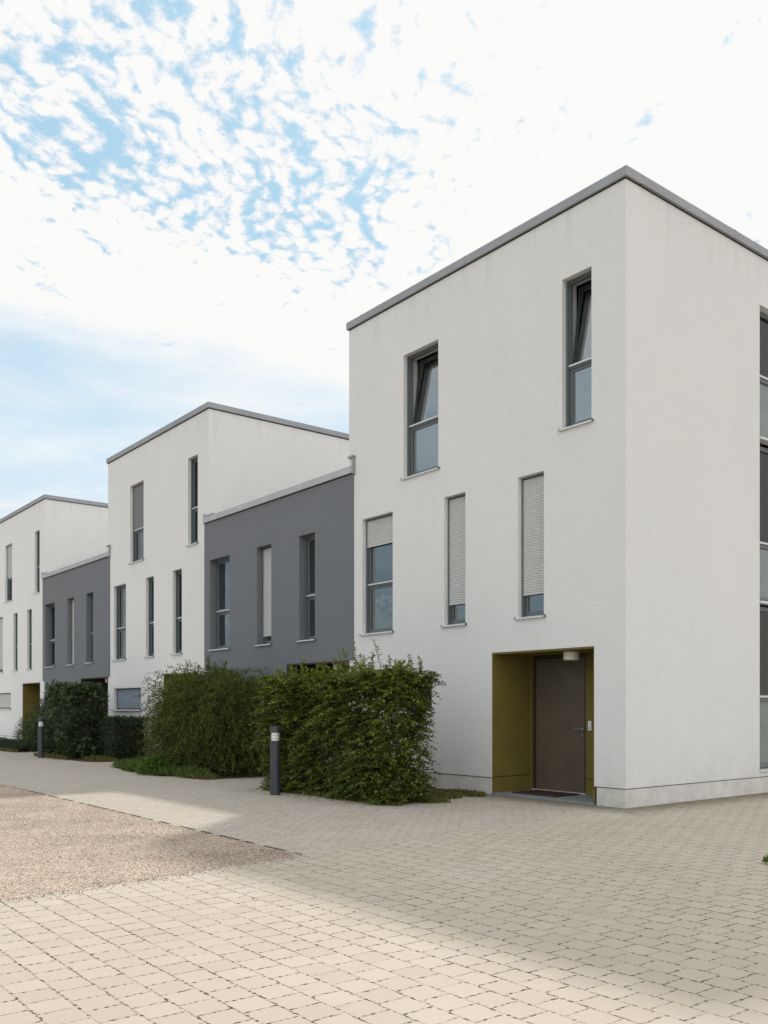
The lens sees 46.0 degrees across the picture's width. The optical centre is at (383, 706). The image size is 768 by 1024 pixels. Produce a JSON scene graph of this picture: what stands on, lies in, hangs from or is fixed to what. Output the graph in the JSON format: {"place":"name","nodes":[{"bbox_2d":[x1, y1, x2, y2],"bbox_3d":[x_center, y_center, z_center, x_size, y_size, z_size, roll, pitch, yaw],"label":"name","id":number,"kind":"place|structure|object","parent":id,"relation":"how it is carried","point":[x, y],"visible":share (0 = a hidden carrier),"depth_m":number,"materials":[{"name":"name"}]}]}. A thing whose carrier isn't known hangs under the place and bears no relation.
{"place":"outdoors","nodes":[
{"label":"outdoors","id":0,"kind":"place"},
{"bbox_2d":[11,713,45,744],"bbox_3d":[-12.670,0.864,32.476,1.424,1.299,1.550,0,0,-26],"label":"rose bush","id":1,"kind":"object","parent":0,"point":[21,721],"visible":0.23,"depth_m":32.22,"materials":[{"name":"green plant"}]},
{"bbox_2d":[16,725,45,748],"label":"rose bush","id":2,"kind":"object","parent":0,"point":[25,736],"visible":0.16,"depth_m":31.40,"materials":[{"name":"green plant"}]},
{"bbox_2d":[0,785,308,903],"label":"gravel yard","id":3,"kind":"structure","parent":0,"point":[42,878],"depth_m":9.56,"materials":[{"name":"beige gravel"}]},
{"bbox_2d":[0,751,624,854],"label":"walkway","id":4,"kind":"structure","parent":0,"point":[298,824],"depth_m":13.34,"materials":[{"name":"beige concrete"}]},
{"bbox_2d":[0,747,46,751],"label":"planting bed","id":5,"kind":"object","parent":4,"relation":"on","point":[25,750],"visible":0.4,"depth_m":30.43,"materials":[{"name":"soil"}]},
{"bbox_2d":[0,737,36,751],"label":"edging hedge","id":6,"kind":"object","parent":5,"relation":"on","point":[14,744],"visible":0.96,"depth_m":30.23,"materials":[{"name":"green plant"}]},
{"bbox_2d":[21,698,48,750],"bbox_3d":[-11.403,0.589,30.879,1.820,1.876,1.748,0,0,34],"label":"shrub","id":7,"kind":"object","parent":5,"relation":"on","point":[35,725],"visible":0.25,"depth_m":30.54,"materials":[{"name":"green plant"}]},
{"bbox_2d":[38,718,43,757],"bbox_3d":[-10.054,0.915,26.535,0.176,1.170,0.176,0,0,0],"label":"bollard light","id":8,"kind":"object","parent":4,"relation":"on","point":[40,739],"visible":1,"depth_m":26.46,"materials":[{"name":"metal"}]},
{"bbox_2d":[66,754,137,761],"bbox_3d":[-8.398,1.494,26.600,2.280,0.001,4.350,0,0,-38],"label":"planting bed","id":9,"kind":"object","parent":4,"relation":"on","point":[82,759],"visible":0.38,"depth_m":25.54,"materials":[{"name":"soil"}]},
{"bbox_2d":[39,679,110,758],"bbox_3d":[-9.237,0.369,26.929,1.874,2.402,3.178,0,0,-38],"label":"evergreen hedge","id":10,"kind":"object","parent":9,"relation":"on","point":[75,710],"visible":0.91,"depth_m":26.12,"materials":[{"name":"green plant"}]},
{"bbox_2d":[92,715,149,758],"bbox_3d":[-7.511,0.864,25.871,1.295,1.332,1.896,0,0,-38],"label":"clipped hedge","id":11,"kind":"object","parent":9,"relation":"on","point":[117,738],"visible":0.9,"depth_m":25.40,"materials":[{"name":"green plant"}]},
{"bbox_2d":[0,747,216,779],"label":"grass","id":12,"kind":"structure","parent":4,"relation":"on","point":[207,776],"depth_m":25.25,"materials":[{"name":"green plant"}]},
{"bbox_2d":[212,768,293,778],"bbox_3d":[-4.282,1.494,21.186,2.530,0.001,4.950,0,0,-38],"label":"planting bed","id":13,"kind":"object","parent":4,"relation":"on","point":[234,776],"visible":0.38,"depth_m":19.33,"materials":[{"name":"soil"}]},
{"bbox_2d":[134,752,181,774],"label":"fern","id":14,"kind":"object","parent":13,"relation":"on","point":[152,761],"visible":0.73,"depth_m":19.85,"materials":[{"name":"green plant"}]},
{"bbox_2d":[110,756,215,778],"bbox_3d":[-5.239,1.458,20.686,1.161,0.536,5.117,0,0,-35],"label":"ground cover","id":15,"kind":"object","parent":13,"relation":"on","point":[124,764],"visible":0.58,"depth_m":19.58,"materials":[{"name":"green plant"}]},
{"bbox_2d":[131,655,292,777],"bbox_3d":[-3.874,0.190,20.426,2.915,2.768,4.716,0,0,-38],"label":"feathery bush","id":16,"kind":"object","parent":13,"relation":"on","point":[199,725],"visible":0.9,"depth_m":19.57,"materials":[{"name":"green plant"}]},
{"bbox_2d":[270,726,280,794],"bbox_3d":[-1.850,0.915,15.404,0.176,1.170,0.176,0,0,0],"label":"bollard light","id":17,"kind":"object","parent":4,"relation":"on","point":[275,765],"visible":1,"depth_m":15.33,"materials":[{"name":"metal"}]},
{"bbox_2d":[2,777,634,911],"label":"fallen leaves","id":18,"kind":"object","parent":4,"relation":"on","point":[325,840],"visible":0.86,"depth_m":13.80,"materials":[{"name":"brown plant"}]},
{"bbox_2d":[300,787,448,799],"bbox_3d":[-0.132,1.494,16.053,2.380,0.001,3.050,0,0,-38],"label":"planting bed","id":19,"kind":"object","parent":4,"relation":"on","point":[429,789],"depth_m":16.11,"materials":[{"name":"soil"}]},
{"bbox_2d":[247,639,446,805],"bbox_3d":[-0.740,0.222,15.271,1.601,2.640,4.371,0,0,-38],"label":"hornbeam hedge","id":20,"kind":"object","parent":19,"relation":"on","point":[329,747],"visible":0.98,"depth_m":14.44,"materials":[{"name":"green plant"}]},
{"bbox_2d":[264,785,486,805],"bbox_3d":[-0.149,1.480,15.644,2.432,0.214,3.913,0,0,-43],"label":"ground cover","id":21,"kind":"object","parent":19,"relation":"on","point":[444,795],"visible":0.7,"depth_m":14.88,"materials":[{"name":"green plant"}]},
{"bbox_2d":[0,792,767,1023],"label":"paving","id":22,"kind":"structure","parent":0,"point":[564,920],"depth_m":5.96,"materials":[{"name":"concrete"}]},
{"bbox_2d":[760,855,767,862],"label":"grass tuft","id":23,"kind":"object","parent":22,"relation":"on","point":[765,859],"visible":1,"depth_m":8.60,"materials":[{"name":"green plant"}]},
{"bbox_2d":[0,0,767,518],"label":"sky","id":24,"kind":"structure","parent":0,"point":[199,199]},
{"label":"ground","id":25,"kind":"structure","parent":0,"visible":0},
{"bbox_2d":[0,494,107,739],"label":"white house","id":26,"kind":"structure","parent":25,"relation":"on","point":[44,533],"depth_m":35.49,"materials":[{"name":"paint"}]},
{"bbox_2d":[0,618,2,672],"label":"window","id":27,"kind":"structure","parent":26,"relation":"in","point":[1,619],"depth_m":38.72,"materials":[{"name":"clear glass"}]},
{"bbox_2d":[0,693,10,709],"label":"window","id":28,"kind":"structure","parent":26,"relation":"in","point":[5,698],"depth_m":38.24,"materials":[{"name":"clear glass"}]},
{"bbox_2d":[4,545,11,602],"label":"window","id":29,"kind":"structure","parent":26,"relation":"in","point":[9,549],"depth_m":37.92,"materials":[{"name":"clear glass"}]},
{"bbox_2d":[12,614,17,670],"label":"window","id":30,"kind":"structure","parent":26,"relation":"in","point":[16,614],"depth_m":37.10,"materials":[{"name":"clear glass"}]},
{"bbox_2d":[26,610,31,669],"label":"window","id":31,"kind":"structure","parent":26,"relation":"in","point":[30,612],"depth_m":35.66,"materials":[{"name":"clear glass"}]},
{"bbox_2d":[33,531,39,593],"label":"window","id":32,"kind":"structure","parent":26,"relation":"in","point":[38,534],"depth_m":34.91,"materials":[{"name":"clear glass"}]},
{"bbox_2d":[41,545,110,743],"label":"grey house","id":33,"kind":"structure","parent":25,"relation":"on","point":[76,621],"depth_m":31.14,"materials":[{"name":"paint"}]},
{"bbox_2d":[44,604,54,667],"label":"window","id":34,"kind":"structure","parent":33,"relation":"in","point":[52,607],"depth_m":33.85,"materials":[{"name":"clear glass"}]},
{"bbox_2d":[66,599,73,665],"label":"window","id":35,"kind":"structure","parent":33,"relation":"in","point":[72,599],"depth_m":31.94,"materials":[{"name":"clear glass"}]},
{"bbox_2d":[84,594,93,663],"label":"window","id":36,"kind":"structure","parent":33,"relation":"in","point":[91,594],"depth_m":30.56,"materials":[{"name":"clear glass"}]},
{"bbox_2d":[106,402,348,757],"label":"white house","id":37,"kind":"structure","parent":25,"relation":"on","point":[171,484],"depth_m":25.48,"materials":[{"name":"paint"}]},
{"bbox_2d":[112,585,125,660],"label":"window","id":38,"kind":"structure","parent":37,"relation":"in","point":[121,590],"depth_m":28.62,"materials":[{"name":"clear glass"}]},
{"bbox_2d":[112,688,140,710],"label":"window","id":39,"kind":"structure","parent":37,"relation":"in","point":[125,701],"depth_m":28.01,"materials":[{"name":"grey glass"}]},
{"bbox_2d":[128,482,143,564],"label":"window","id":40,"kind":"structure","parent":37,"relation":"in","point":[138,490],"depth_m":27.47,"materials":[{"name":"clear glass"}]},
{"bbox_2d":[144,577,153,657],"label":"window","id":41,"kind":"structure","parent":37,"relation":"in","point":[151,580],"depth_m":26.78,"materials":[{"name":"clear glass"}]},
{"bbox_2d":[170,570,181,654],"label":"window","id":42,"kind":"structure","parent":37,"relation":"in","point":[178,573],"depth_m":25.35,"materials":[{"name":"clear glass"}]},
{"bbox_2d":[186,457,197,546],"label":"window","id":43,"kind":"structure","parent":37,"relation":"in","point":[194,462],"depth_m":24.59,"materials":[{"name":"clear glass"}]},
{"bbox_2d":[203,455,354,770],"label":"grey house","id":44,"kind":"structure","parent":25,"relation":"on","point":[278,579],"depth_m":20.70,"materials":[{"name":"paint"}]},
{"bbox_2d":[207,557,229,650],"bbox_3d":[-4.113,-2.621,23.173,0.313,2.364,1.144,0,0,-38],"label":"window","id":45,"kind":"structure","parent":44,"relation":"in","point":[222,567],"depth_m":23.45,"materials":[{"name":"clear glass"}]},
{"bbox_2d":[254,546,271,645],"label":"window","id":46,"kind":"structure","parent":44,"relation":"in","point":[266,552],"depth_m":21.60,"materials":[{"name":"white glass"}]},
{"bbox_2d":[296,535,315,641],"bbox_3d":[-1.613,-2.621,20.006,0.313,2.364,0.714,0,0,-38],"label":"window","id":47,"kind":"structure","parent":44,"relation":"in","point":[310,540],"depth_m":20.24,"materials":[{"name":"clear glass"}]},
{"bbox_2d":[327,666,346,708],"bbox_3d":[-0.919,0.272,20.663,0.100,2.399,1.200,0,0,-38],"label":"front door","id":48,"kind":"structure","parent":44,"relation":"in","point":[331,666],"depth_m":20.87,"materials":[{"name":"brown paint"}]},
{"bbox_2d":[346,165,767,807],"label":"white house","id":49,"kind":"structure","parent":25,"relation":"on","point":[558,429],"depth_m":14.98,"materials":[{"name":"paint"}]},
{"bbox_2d":[359,513,393,635],"bbox_3d":[-0.072,-2.621,18.056,0.253,2.364,1.064,0,0,-38],"label":"window","id":50,"kind":"structure","parent":49,"relation":"in","point":[379,530],"depth_m":18.18,"materials":[{"name":"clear glass"}]},
{"bbox_2d":[367,678,432,713],"bbox_3d":[0.293,-0.218,17.592,0.253,0.709,2.184,0,0,-38],"label":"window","id":51,"kind":"structure","parent":49,"relation":"in","point":[430,698],"depth_m":17.03,"materials":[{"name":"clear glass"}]},
{"bbox_2d":[400,343,439,479],"bbox_3d":[0.830,-5.538,17.086,0.468,2.389,1.084,0,0,-38],"label":"window","id":52,"kind":"structure","parent":49,"relation":"in","point":[422,436],"depth_m":17.26,"materials":[{"name":"grey glass"}]},
{"bbox_2d":[441,494,466,627],"bbox_3d":[1.328,-2.621,16.283,0.253,2.364,0.644,0,0,-38],"label":"window","id":53,"kind":"structure","parent":49,"relation":"in","point":[456,505],"depth_m":16.36,"materials":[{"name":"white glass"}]},
{"bbox_2d":[514,473,545,619],"bbox_3d":[2.460,-2.621,14.850,0.253,2.364,0.654,0,0,-38],"label":"window","id":54,"kind":"structure","parent":49,"relation":"in","point":[532,488],"depth_m":14.92,"materials":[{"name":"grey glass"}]},
{"bbox_2d":[512,790,578,796],"bbox_3d":[2.716,1.460,15.238,0.600,0.022,0.960,0,0,-38],"label":"doormat","id":55,"kind":"object","parent":49,"relation":"on","point":[546,793],"visible":1,"depth_m":15.09,"materials":[{"name":"black rubber"}]},
{"bbox_2d":[532,654,585,794],"bbox_3d":[3.036,0.292,15.616,0.148,2.359,1.200,0,0,-38],"label":"front door","id":56,"kind":"structure","parent":49,"relation":"in","point":[559,685],"depth_m":15.62,"materials":[{"name":"brown paint"}]},
{"bbox_2d":[558,270,593,431],"bbox_3d":[3.136,-5.538,14.166,0.468,2.389,0.664,0,0,-38],"label":"window","id":57,"kind":"structure","parent":49,"relation":"in","point":[578,373],"depth_m":14.30,"materials":[{"name":"grey glass"}]},
{"bbox_2d":[760,607,767,771],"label":"stair window","id":58,"kind":"structure","parent":49,"relation":"in","point":[763,610],"depth_m":16.05,"materials":[{"name":"grey glass"}]},
{"bbox_2d":[760,446,767,605],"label":"stair window","id":59,"kind":"structure","parent":49,"relation":"in","point":[763,451],"depth_m":16.05,"materials":[{"name":"grey glass"}]},
{"bbox_2d":[760,311,767,445],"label":"stair window","id":60,"kind":"structure","parent":49,"relation":"in","point":[763,317],"depth_m":16.04,"materials":[{"name":"grey glass"}]}
]}

